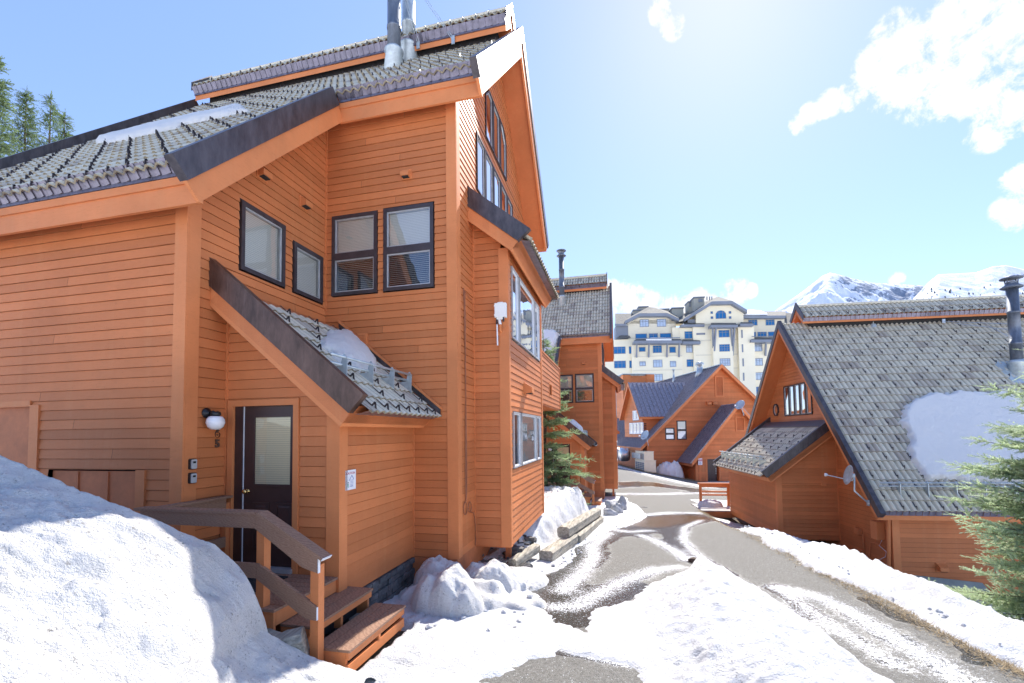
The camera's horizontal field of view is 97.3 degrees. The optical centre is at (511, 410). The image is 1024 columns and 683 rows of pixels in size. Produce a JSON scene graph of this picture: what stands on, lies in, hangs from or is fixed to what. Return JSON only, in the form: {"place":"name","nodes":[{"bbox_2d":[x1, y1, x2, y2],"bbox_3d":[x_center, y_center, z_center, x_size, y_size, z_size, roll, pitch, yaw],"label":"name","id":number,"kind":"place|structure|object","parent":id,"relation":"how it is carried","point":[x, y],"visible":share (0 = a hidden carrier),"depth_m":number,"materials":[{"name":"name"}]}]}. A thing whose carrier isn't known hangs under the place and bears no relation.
{"place":"outdoors","nodes":[
{"label":"outdoors","id":0,"kind":"place"},
{"bbox_2d":[0,55,25,157],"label":"conifer","id":1,"kind":"object","parent":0,"point":[4,104],"visible":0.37,"depth_m":34.10,"materials":[{"name":"green plant"}]},
{"bbox_2d":[2,85,47,156],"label":"conifer","id":2,"kind":"object","parent":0,"point":[30,119],"visible":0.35,"depth_m":45.60,"materials":[{"name":"green plant"}]},
{"bbox_2d":[23,90,65,148],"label":"conifer","id":3,"kind":"object","parent":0,"point":[54,112],"visible":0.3,"depth_m":43.71,"materials":[{"name":"green plant"}]},
{"bbox_2d":[51,108,76,140],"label":"conifer","id":4,"kind":"object","parent":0,"point":[65,133],"visible":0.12,"depth_m":45.89,"materials":[{"name":"green plant"}]},
{"bbox_2d":[247,575,287,591],"bbox_3d":[-3.217,2.000,5.266,0.900,0.024,0.600,-1,-3,13],"label":"door mat","id":5,"kind":"object","parent":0,"point":[252,581],"depth_m":5.28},
{"bbox_2d":[0,0,1023,339],"label":"sky","id":6,"kind":"structure","parent":0,"point":[747,153],"materials":[{"name":"blue"}]},
{"bbox_2d":[324,464,748,670],"bbox_3d":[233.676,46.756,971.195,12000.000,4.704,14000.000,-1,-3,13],"label":"ground","id":7,"kind":"structure","parent":0,"point":[390,641],"depth_m":5.41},
{"bbox_2d":[0,455,376,682],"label":"snow bank","id":8,"kind":"structure","parent":7,"relation":"on","point":[95,589],"depth_m":2.94,"materials":[{"name":"snow"}]},
{"bbox_2d":[133,495,405,669],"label":"porch stairs","id":9,"kind":"structure","parent":7,"relation":"on","point":[361,638],"depth_m":4.61,"materials":[{"name":"wood"}]},
{"bbox_2d":[0,0,560,633],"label":"chalet","id":10,"kind":"object","parent":7,"relation":"on","point":[382,198],"visible":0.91,"depth_m":6.73,"materials":[{"name":"brown wood"}]},
{"bbox_2d":[95,103,248,144],"bbox_3d":[-6.638,-5.525,8.838,4.095,1.398,1.347,-1,-3,13],"label":"snow patch","id":11,"kind":"object","parent":10,"relation":"on","point":[133,132],"visible":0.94,"depth_m":8.28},
{"bbox_2d":[188,473,196,483],"bbox_3d":[-3.838,0.808,5.422,0.050,0.128,0.086,-1,-3,13],"label":"key lock box","id":12,"kind":"object","parent":10,"relation":"attached to","point":[192,478],"visible":1,"depth_m":5.40,"materials":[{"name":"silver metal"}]},
{"bbox_2d":[188,459,196,469],"bbox_3d":[-3.841,0.641,5.430,0.050,0.128,0.086,-1,-3,13],"label":"key lock box","id":13,"kind":"object","parent":10,"relation":"attached to","point":[192,464],"visible":1,"depth_m":5.40,"materials":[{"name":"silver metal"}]},
{"bbox_2d":[202,408,224,429],"bbox_3d":[-3.719,0.099,5.646,0.227,0.275,0.210,-1,-3,13],"label":"wall lamp","id":14,"kind":"object","parent":10,"relation":"attached to","point":[215,420],"visible":1,"depth_m":5.59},
{"bbox_2d":[215,411,219,447],"bbox_3d":[-3.790,0.237,5.805,0.016,0.470,0.069,-1,-3,13],"label":"house number","id":15,"kind":"object","parent":10,"relation":"attached to","point":[217,442],"visible":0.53,"depth_m":5.79,"materials":[{"name":"brown metal"}]},
{"bbox_2d":[238,199,285,287],"bbox_3d":[-3.681,-2.429,6.656,0.085,0.980,0.840,-1,-3,13],"label":"window","id":16,"kind":"structure","parent":10,"relation":"in","point":[262,238],"depth_m":6.67,"materials":[{"name":"glass"}]},
{"bbox_2d":[241,405,292,566],"bbox_3d":[-3.134,0.951,5.785,0.792,2.050,0.123,-1,-3,13],"label":"door","id":17,"kind":"structure","parent":10,"relation":"in","point":[267,430],"depth_m":5.81,"materials":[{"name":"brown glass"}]},
{"bbox_2d":[283,241,322,303],"bbox_3d":[-3.597,-2.303,7.639,0.385,0.820,0.720,-1,-3,13],"label":"window","id":18,"kind":"structure","parent":10,"relation":"in","point":[307,266],"depth_m":7.64,"materials":[{"name":"glass"}]},
{"bbox_2d":[320,329,376,372],"bbox_3d":[-2.552,-0.953,7.103,0.891,1.025,1.929,0,-3,-10],"label":"snow patch","id":19,"kind":"object","parent":10,"relation":"on","point":[348,343],"visible":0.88,"depth_m":6.61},
{"bbox_2d":[345,469,355,490],"bbox_3d":[-2.051,0.875,5.727,0.007,0.250,0.230,-1,-3,13],"label":"caution sign","id":20,"kind":"object","parent":10,"relation":"attached to","point":[351,481],"visible":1,"depth_m":5.74,"materials":[{"name":"white metal"}]},
{"bbox_2d":[331,210,384,296],"bbox_3d":[-2.731,-2.748,8.094,0.890,1.440,0.385,-1,-3,13],"label":"window","id":21,"kind":"structure","parent":10,"relation":"in","point":[354,247],"depth_m":7.99,"materials":[{"name":"glass"}]},
{"bbox_2d":[383,202,434,292],"bbox_3d":[-1.727,-2.779,7.854,0.925,1.448,0.385,-1,-3,13],"label":"window","id":22,"kind":"structure","parent":10,"relation":"in","point":[408,231],"depth_m":7.75,"materials":[{"name":"glass"}]},
{"bbox_2d":[463,288,475,544],"bbox_3d":[-0.744,0.144,7.848,0.028,4.486,0.641,-1,-3,13],"label":"cable","id":23,"kind":"object","parent":10,"relation":"attached to","point":[464,300],"visible":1,"depth_m":7.70,"materials":[{"name":"plastic"}]},
{"bbox_2d":[469,90,506,180],"bbox_3d":[-0.519,-6.247,10.256,0.385,1.190,1.740,-1,-3,13],"label":"window","id":24,"kind":"structure","parent":10,"relation":"in","point":[494,128],"depth_m":10.17,"materials":[{"name":"glass"}]},
{"bbox_2d":[475,131,512,215],"bbox_3d":[-0.359,-4.768,10.131,0.085,1.140,2.960,-1,-3,13],"label":"window","id":25,"kind":"structure","parent":10,"relation":"in","point":[489,185],"depth_m":9.54,"materials":[{"name":"glass"}]},
{"bbox_2d":[494,302,507,345],"bbox_3d":[-0.192,-1.564,8.110,0.236,0.778,0.131,-1,-3,13],"label":"antenna box","id":26,"kind":"object","parent":10,"relation":"attached to","point":[500,314],"visible":1,"depth_m":8.08,"materials":[{"name":"white plastic"}]},
{"bbox_2d":[510,266,539,360],"bbox_3d":[0.311,-1.977,9.835,0.085,1.360,2.900,-1,-3,13],"label":"window","id":27,"kind":"structure","parent":10,"relation":"in","point":[525,321],"depth_m":9.59,"materials":[{"name":"glass"}]},
{"bbox_2d":[512,412,541,467],"bbox_3d":[0.199,0.601,9.757,0.385,1.045,2.920,-1,-3,13],"label":"window","id":28,"kind":"structure","parent":10,"relation":"in","point":[527,441],"depth_m":9.69,"materials":[{"name":"glass"}]},
{"bbox_2d":[548,472,601,504],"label":"porch stairs","id":29,"kind":"structure","parent":7,"relation":"on","point":[589,496],"depth_m":19.84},
{"bbox_2d":[541,249,624,498],"bbox_3d":[1.493,-1.381,25.973,9.715,15.507,11.264,-1,-3,13],"label":"chalet","id":30,"kind":"object","parent":7,"relation":"on","point":[577,316],"visible":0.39,"depth_m":23.28,"materials":[{"name":"brown wood"}]},
{"bbox_2d":[542,329,561,350],"bbox_3d":[1.064,-2.981,22.512,2.660,2.740,2.667,-1,-3,13],"label":"snow patch","id":31,"kind":"object","parent":30,"relation":"on","point":[552,334],"visible":0.18,"depth_m":22.82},
{"bbox_2d":[553,444,570,486],"bbox_3d":[2.344,2.572,21.155,0.792,2.050,0.063,-1,-3,13],"label":"door","id":32,"kind":"structure","parent":30,"relation":"in","point":[566,449],"depth_m":21.13,"materials":[{"name":"brown wood"}]},
{"bbox_2d":[560,375,572,402],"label":"window","id":33,"kind":"structure","parent":30,"relation":"in","point":[566,385],"depth_m":23.30,"materials":[{"name":"beige"}]},
{"bbox_2d":[567,419,583,432],"bbox_3d":[2.926,0.825,21.455,1.035,0.920,1.320,-1,-3,13],"label":"snow patch","id":34,"kind":"object","parent":30,"relation":"on","point":[576,424],"visible":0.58,"depth_m":21.09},
{"bbox_2d":[575,374,593,402],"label":"window","id":35,"kind":"structure","parent":30,"relation":"in","point":[584,383],"depth_m":23.10,"materials":[{"name":"beige"}]},
{"bbox_2d":[602,343,603,364],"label":"window","id":36,"kind":"structure","parent":30,"relation":"in","point":[602,343],"depth_m":24.83,"materials":[{"name":"black glass"}]},
{"bbox_2d":[611,503,622,512],"bbox_3d":[3.967,3.794,17.074,0.490,0.623,0.576,-1,-3,13],"label":"boulder","id":37,"kind":"object","parent":7,"relation":"on","point":[617,507],"visible":0.59,"depth_m":16.95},
{"bbox_2d":[618,496,626,509],"bbox_3d":[4.432,3.801,18.129,0.417,0.797,0.586,-3,-3,33],"label":"boulder","id":38,"kind":"object","parent":7,"relation":"on","point":[622,501],"visible":0.52,"depth_m":18.02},
{"bbox_2d":[618,448,629,460],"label":"duct fan","id":39,"kind":"object","parent":7,"relation":"on","point":[623,454],"visible":1,"depth_m":43.05},
{"bbox_2d":[616,373,654,418],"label":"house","id":40,"kind":"structure","parent":7,"relation":"on","point":[638,378],"depth_m":55.68,"materials":[{"name":"brown wood"}]},
{"bbox_2d":[617,362,755,482],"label":"lodge","id":41,"kind":"structure","parent":7,"relation":"on","point":[686,421],"depth_m":41.48,"materials":[{"name":"brown wood"}]},
{"bbox_2d":[632,411,638,419],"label":"window","id":42,"kind":"structure","parent":41,"relation":"in","point":[635,416],"depth_m":44.30,"materials":[{"name":"glass"}]},
{"bbox_2d":[629,422,645,433],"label":"window","id":43,"kind":"structure","parent":41,"relation":"in","point":[634,428],"depth_m":44.05,"materials":[{"name":"glass"}]},
{"bbox_2d":[639,430,648,445],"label":"satellite dish","id":44,"kind":"object","parent":41,"relation":"attached to","point":[644,434],"visible":1,"depth_m":40.25,"materials":[{"name":"metal"}]},
{"bbox_2d":[665,428,674,439],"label":"window","id":45,"kind":"structure","parent":41,"relation":"in","point":[669,432],"depth_m":41.20,"materials":[{"name":"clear glass"}]},
{"bbox_2d":[676,421,686,439],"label":"window","id":46,"kind":"structure","parent":41,"relation":"in","point":[681,425],"depth_m":41.30,"materials":[{"name":"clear glass"}]},
{"bbox_2d":[707,459,716,480],"bbox_3d":[17.423,5.168,39.326,0.900,1.910,0.090,-1,-3,-4],"label":"door","id":47,"kind":"structure","parent":41,"relation":"in","point":[712,470],"depth_m":39.31,"materials":[{"name":"wood"}]},
{"bbox_2d":[734,400,744,415],"bbox_3d":[19.443,-0.255,38.656,0.850,1.351,0.773,-1,-3,13],"label":"satellite dish","id":48,"kind":"object","parent":41,"relation":"attached to","point":[740,404],"visible":1,"depth_m":38.71,"materials":[{"name":"metal"}]},
{"bbox_2d":[358,485,1023,682],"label":"snow cover","id":49,"kind":"object","parent":7,"relation":"on","point":[447,650],"visible":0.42,"depth_m":5.59,"materials":[{"name":"snow"}]},
{"bbox_2d":[274,626,309,655],"bbox_3d":[-2.165,2.304,4.258,0.483,0.415,0.316,0,-3,-19],"label":"rock","id":50,"kind":"object","parent":49,"relation":"on","point":[296,638],"visible":0.23,"depth_m":4.25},
{"bbox_2d":[410,563,484,618],"bbox_3d":[-0.918,2.548,6.304,1.680,0.779,1.380,-1,-3,13],"label":"snow heap","id":51,"kind":"object","parent":49,"relation":"on","point":[450,591],"visible":0.41,"depth_m":5.99,"materials":[{"name":"snow"}]},
{"bbox_2d":[398,578,546,610],"bbox_3d":[-0.699,2.736,6.686,3.450,0.514,1.860,-1,-3,13],"label":"snow heap","id":52,"kind":"object","parent":49,"relation":"on","point":[494,594],"visible":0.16,"depth_m":6.51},
{"bbox_2d":[520,562,532,567],"bbox_3d":[0.263,2.903,8.400,0.234,0.155,0.196,-2,-3,30],"label":"boulder","id":53,"kind":"object","parent":49,"relation":"on","point":[530,565],"visible":0.53,"depth_m":8.36,"materials":[{"name":"stone"}]},
{"bbox_2d":[539,534,577,561],"bbox_3d":[1.084,3.052,10.104,0.314,0.385,2.235,-2,-3,21],"label":"landscape timber","id":54,"kind":"object","parent":49,"relation":"on","point":[555,550],"visible":0.9,"depth_m":9.57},
{"bbox_2d":[542,329,599,503],"bbox_3d":[1.298,0.374,16.779,4.057,6.993,4.528,-1,-3,13],"label":"spruce tree","id":55,"kind":"object","parent":49,"relation":"on","point":[550,467],"visible":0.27,"depth_m":16.41,"materials":[{"name":"green plant"}]},
{"bbox_2d":[603,508,617,515],"bbox_3d":[3.584,3.769,16.369,0.542,0.470,0.426,-1,-3,13],"label":"boulder","id":56,"kind":"object","parent":49,"relation":"on","point":[607,511],"visible":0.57,"depth_m":16.23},
{"bbox_2d":[405,515,1001,644],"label":"snow chunks","id":57,"kind":"object","parent":49,"relation":"on","point":[503,611],"visible":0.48,"depth_m":6.17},
{"bbox_2d":[914,575,989,591],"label":"snow","id":58,"kind":"structure","parent":49,"relation":"on","point":[961,583],"depth_m":11.46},
{"bbox_2d":[928,348,1023,621],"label":"spruce tree","id":59,"kind":"object","parent":49,"relation":"on","point":[1004,601],"visible":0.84,"depth_m":7.45,"materials":[{"name":"green plant"}]},
{"bbox_2d":[641,556,893,682],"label":"snow pile","id":60,"kind":"object","parent":7,"relation":"on","point":[710,621],"visible":0.91,"depth_m":4.74,"materials":[{"name":"snow"}]},
{"bbox_2d":[713,275,1023,600],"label":"chalet","id":61,"kind":"object","parent":7,"relation":"on","point":[841,385],"visible":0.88,"depth_m":14.48,"materials":[{"name":"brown wood"}]},
{"bbox_2d":[773,404,778,415],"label":"window","id":62,"kind":"structure","parent":61,"relation":"in","point":[774,405],"depth_m":18.57,"materials":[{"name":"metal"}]},
{"bbox_2d":[783,382,812,415],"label":"window","id":63,"kind":"structure","parent":61,"relation":"in","point":[798,400],"depth_m":16.84,"materials":[{"name":"glass"}]},
{"bbox_2d":[824,465,869,505],"bbox_3d":[9.240,2.008,12.420,0.533,1.077,1.091,-1,-3,1],"label":"satellite dish","id":64,"kind":"object","parent":61,"relation":"attached to","point":[848,475],"visible":1,"depth_m":12.16,"materials":[{"name":"metal"}]},
{"bbox_2d":[898,389,1023,484],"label":"snow patch","id":65,"kind":"object","parent":61,"relation":"on","point":[936,425],"visible":0.73,"depth_m":12.84,"materials":[{"name":"snow"}]},
{"bbox_2d":[605,296,791,395],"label":"hotel","id":66,"kind":"structure","parent":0,"point":[731,338],"depth_m":94.03,"materials":[{"name":"paint"}]},
{"bbox_2d":[614,347,625,353],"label":"window","id":67,"kind":"structure","parent":66,"relation":"in","point":[617,350],"depth_m":96.31,"materials":[{"name":"blue glass"}]},
{"bbox_2d":[614,361,625,367],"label":"window","id":68,"kind":"structure","parent":66,"relation":"in","point":[617,364],"depth_m":96.17,"materials":[{"name":"blue glass"}]},
{"bbox_2d":[635,333,646,338],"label":"window","id":69,"kind":"structure","parent":66,"relation":"in","point":[636,335],"depth_m":96.41,"materials":[{"name":"blue glass"}]},
{"bbox_2d":[640,319,648,326],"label":"window","id":70,"kind":"structure","parent":66,"relation":"in","point":[643,322],"depth_m":96.43,"materials":[{"name":"clear glass"}]},
{"bbox_2d":[649,333,657,337],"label":"window","id":71,"kind":"structure","parent":66,"relation":"in","point":[651,335],"depth_m":96.12,"materials":[{"name":"blue glass"}]},
{"bbox_2d":[653,345,661,352],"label":"window","id":72,"kind":"structure","parent":66,"relation":"in","point":[658,348],"depth_m":94.84,"materials":[{"name":"blue glass"}]},
{"bbox_2d":[653,360,661,366],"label":"window","id":73,"kind":"structure","parent":66,"relation":"in","point":[656,363],"depth_m":94.70,"materials":[{"name":"clear glass"}]},
{"bbox_2d":[654,374,662,380],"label":"window","id":74,"kind":"structure","parent":66,"relation":"in","point":[657,377],"depth_m":94.54,"materials":[{"name":"clear glass"}]},
{"bbox_2d":[646,337,671,339],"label":"snow patch","id":75,"kind":"object","parent":66,"relation":"on","point":[663,338],"visible":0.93,"depth_m":93.43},
{"bbox_2d":[657,319,665,326],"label":"window","id":76,"kind":"structure","parent":66,"relation":"in","point":[660,322],"depth_m":96.08,"materials":[{"name":"clear glass"}]},
{"bbox_2d":[660,333,670,337],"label":"window","id":77,"kind":"structure","parent":66,"relation":"in","point":[666,335],"depth_m":95.89,"materials":[{"name":"blue glass"}]},
{"bbox_2d":[669,347,675,352],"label":"window","id":78,"kind":"structure","parent":66,"relation":"in","point":[671,349],"depth_m":94.52,"materials":[{"name":"blue glass"}]},
{"bbox_2d":[670,361,675,366],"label":"window","id":79,"kind":"structure","parent":66,"relation":"in","point":[672,363],"depth_m":94.38,"materials":[{"name":"clear glass"}]},
{"bbox_2d":[684,331,691,338],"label":"window","id":80,"kind":"structure","parent":66,"relation":"in","point":[688,334],"depth_m":94.61,"materials":[{"name":"blue glass"}]},
{"bbox_2d":[686,345,692,352],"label":"window","id":81,"kind":"structure","parent":66,"relation":"in","point":[689,348],"depth_m":94.47,"materials":[{"name":"clear glass"}]},
{"bbox_2d":[687,359,692,366],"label":"window","id":82,"kind":"structure","parent":66,"relation":"in","point":[689,361],"depth_m":94.31,"materials":[{"name":"blue glass"}]},
{"bbox_2d":[716,310,725,318],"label":"window","id":83,"kind":"structure","parent":66,"relation":"in","point":[720,314],"depth_m":93.55,"materials":[{"name":"blue glass"}]},
{"bbox_2d":[719,330,729,337],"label":"window","id":84,"kind":"structure","parent":66,"relation":"in","point":[722,333],"depth_m":92.35,"materials":[{"name":"blue glass"}]},
{"bbox_2d":[719,344,729,351],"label":"window","id":85,"kind":"structure","parent":66,"relation":"in","point":[722,347],"depth_m":92.22,"materials":[{"name":"blue glass"}]},
{"bbox_2d":[720,358,729,365],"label":"window","id":86,"kind":"structure","parent":66,"relation":"in","point":[725,361],"depth_m":92.06,"materials":[{"name":"clear glass"}]},
{"bbox_2d":[743,310,766,314],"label":"snow patch","id":87,"kind":"object","parent":66,"relation":"on","point":[754,312],"visible":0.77,"depth_m":93.81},
{"bbox_2d":[755,344,761,350],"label":"window","id":88,"kind":"structure","parent":66,"relation":"in","point":[758,347],"depth_m":92.98,"materials":[{"name":"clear glass"}]},
{"bbox_2d":[755,358,762,365],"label":"window","id":89,"kind":"structure","parent":66,"relation":"in","point":[758,361],"depth_m":92.83,"materials":[{"name":"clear glass"}]},
{"bbox_2d":[756,372,762,379],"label":"window","id":90,"kind":"structure","parent":66,"relation":"in","point":[758,375],"depth_m":92.71,"materials":[{"name":"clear glass"}]},
{"bbox_2d":[757,332,766,336],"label":"window","id":91,"kind":"structure","parent":66,"relation":"in","point":[764,334],"depth_m":93.99,"materials":[{"name":"blue glass"}]},
{"bbox_2d":[765,319,774,324],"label":"window","id":92,"kind":"structure","parent":66,"relation":"in","point":[768,322],"depth_m":93.92,"materials":[{"name":"blue glass"}]},
{"bbox_2d":[479,465,1023,682],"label":"road","id":93,"kind":"structure","parent":0,"point":[672,532],"depth_m":7.24,"materials":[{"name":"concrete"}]},
{"bbox_2d":[413,555,463,585],"bbox_3d":[-1.132,2.628,6.949,1.380,0.727,0.960,-1,-3,13],"label":"snow heap","id":94,"kind":"object","parent":93,"relation":"on","point":[432,565],"visible":0.13,"depth_m":6.88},
{"bbox_2d":[465,559,526,593],"bbox_3d":[-0.408,2.685,7.133,1.860,0.678,1.320,-1,-3,13],"label":"snow heap","id":95,"kind":"object","parent":93,"relation":"on","point":[506,576],"visible":0.26,"depth_m":6.95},
{"bbox_2d":[481,534,536,566],"bbox_3d":[-0.225,2.896,9.248,1.149,0.440,2.360,-1,-3,13],"label":"rubble","id":96,"kind":"object","parent":93,"relation":"on","point":[516,549],"visible":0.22,"depth_m":8.81,"materials":[{"name":"stone"}]},
{"bbox_2d":[508,543,539,566],"bbox_3d":[0.257,2.831,8.845,0.185,0.202,1.180,-2,-3,26],"label":"landscape timber","id":97,"kind":"object","parent":96,"relation":"on","point":[525,555],"visible":0.95,"depth_m":8.67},
{"bbox_2d":[510,566,548,590],"bbox_3d":[0.100,2.909,7.773,1.500,0.408,2.100,-1,-3,13],"label":"snow heap","id":98,"kind":"object","parent":93,"relation":"on","point":[535,579],"visible":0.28,"depth_m":7.52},
{"bbox_2d":[574,516,603,542],"bbox_3d":[2.194,3.358,12.922,0.315,0.462,3.818,-2,-3,20],"label":"landscape timber","id":99,"kind":"object","parent":93,"relation":"on","point":[586,531],"visible":0.61,"depth_m":12.26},
{"bbox_2d":[557,508,601,537],"bbox_3d":[1.977,3.055,12.591,0.314,0.510,4.401,-2,-3,21],"label":"landscape timber","id":100,"kind":"object","parent":99,"relation":"on","point":[571,527],"visible":1,"depth_m":11.55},
{"bbox_2d":[605,500,617,508],"bbox_3d":[4.186,3.928,18.548,0.764,0.548,0.874,-1,-3,13],"label":"boulder","id":101,"kind":"object","parent":93,"relation":"on","point":[609,504],"visible":0.49,"depth_m":18.46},
{"bbox_2d":[635,459,655,472],"bbox_3d":[12.061,4.945,40.815,1.097,1.068,2.460,-1,-3,-4],"label":"air conditioner","id":102,"kind":"object","parent":93,"relation":"on","point":[647,465],"visible":0.87,"depth_m":39.64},
{"bbox_2d":[635,450,653,459],"bbox_3d":[11.995,4.042,40.855,0.926,0.830,2.260,-1,-3,-4],"label":"air conditioner","id":103,"kind":"object","parent":102,"relation":"on","point":[647,455],"visible":0.85,"depth_m":39.77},
{"bbox_2d":[632,452,641,458],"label":"air duct","id":104,"kind":"object","parent":103,"relation":"attached to","point":[636,455],"visible":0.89,"depth_m":41.26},
{"bbox_2d":[619,464,705,482],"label":"dry grass","id":105,"kind":"structure","parent":93,"relation":"on","point":[659,473],"depth_m":38.90,"materials":[{"name":"plant"}]},
{"bbox_2d":[656,460,684,478],"bbox_3d":[14.086,5.258,40.138,3.750,1.795,2.700,-1,-3,-4],"label":"snow heap","id":106,"kind":"object","parent":93,"relation":"on","point":[674,467],"visible":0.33,"depth_m":39.54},
{"bbox_2d":[691,483,737,517],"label":"side deck","id":107,"kind":"structure","parent":93,"relation":"on","point":[722,512],"depth_m":20.35,"materials":[{"name":"orange wood"}]},
{"bbox_2d":[694,499,723,507],"bbox_3d":[8.867,4.171,20.301,1.650,0.365,1.260,-1,-3,13],"label":"snow heap","id":108,"kind":"object","parent":107,"relation":"on","point":[709,503],"visible":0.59,"depth_m":20.06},
{"bbox_2d":[697,510,1023,680],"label":"dry grass","id":109,"kind":"structure","parent":93,"relation":"on","point":[986,655],"depth_m":5.81,"materials":[{"name":"plant"}]},
{"bbox_2d":[776,273,923,312],"bbox_3d":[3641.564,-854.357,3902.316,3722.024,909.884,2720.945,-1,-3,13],"label":"mountain peak","id":110,"kind":"structure","parent":0,"point":[830,288],"depth_m":3997.14,"materials":[{"name":"snow"}]},
{"bbox_2d":[913,265,1023,298],"bbox_3d":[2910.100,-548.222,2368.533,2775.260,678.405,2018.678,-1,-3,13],"label":"mountain ridge","id":111,"kind":"structure","parent":0,"point":[971,283],"depth_m":2465.76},
{"bbox_2d":[916,284,1023,298],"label":"mountain trees","id":112,"kind":"object","parent":111,"relation":"on","point":[950,290],"visible":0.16,"depth_m":2350.17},
{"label":"dry grass","id":113,"kind":"object","parent":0,"visible":0},
{"bbox_2d":[267,628,280,635],"bbox_3d":[-2.407,2.232,4.412,0.415,0.169,0.167,-2,-3,25],"label":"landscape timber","id":114,"kind":"object","parent":113,"relation":"on","point":[272,632],"visible":0.11,"depth_m":4.40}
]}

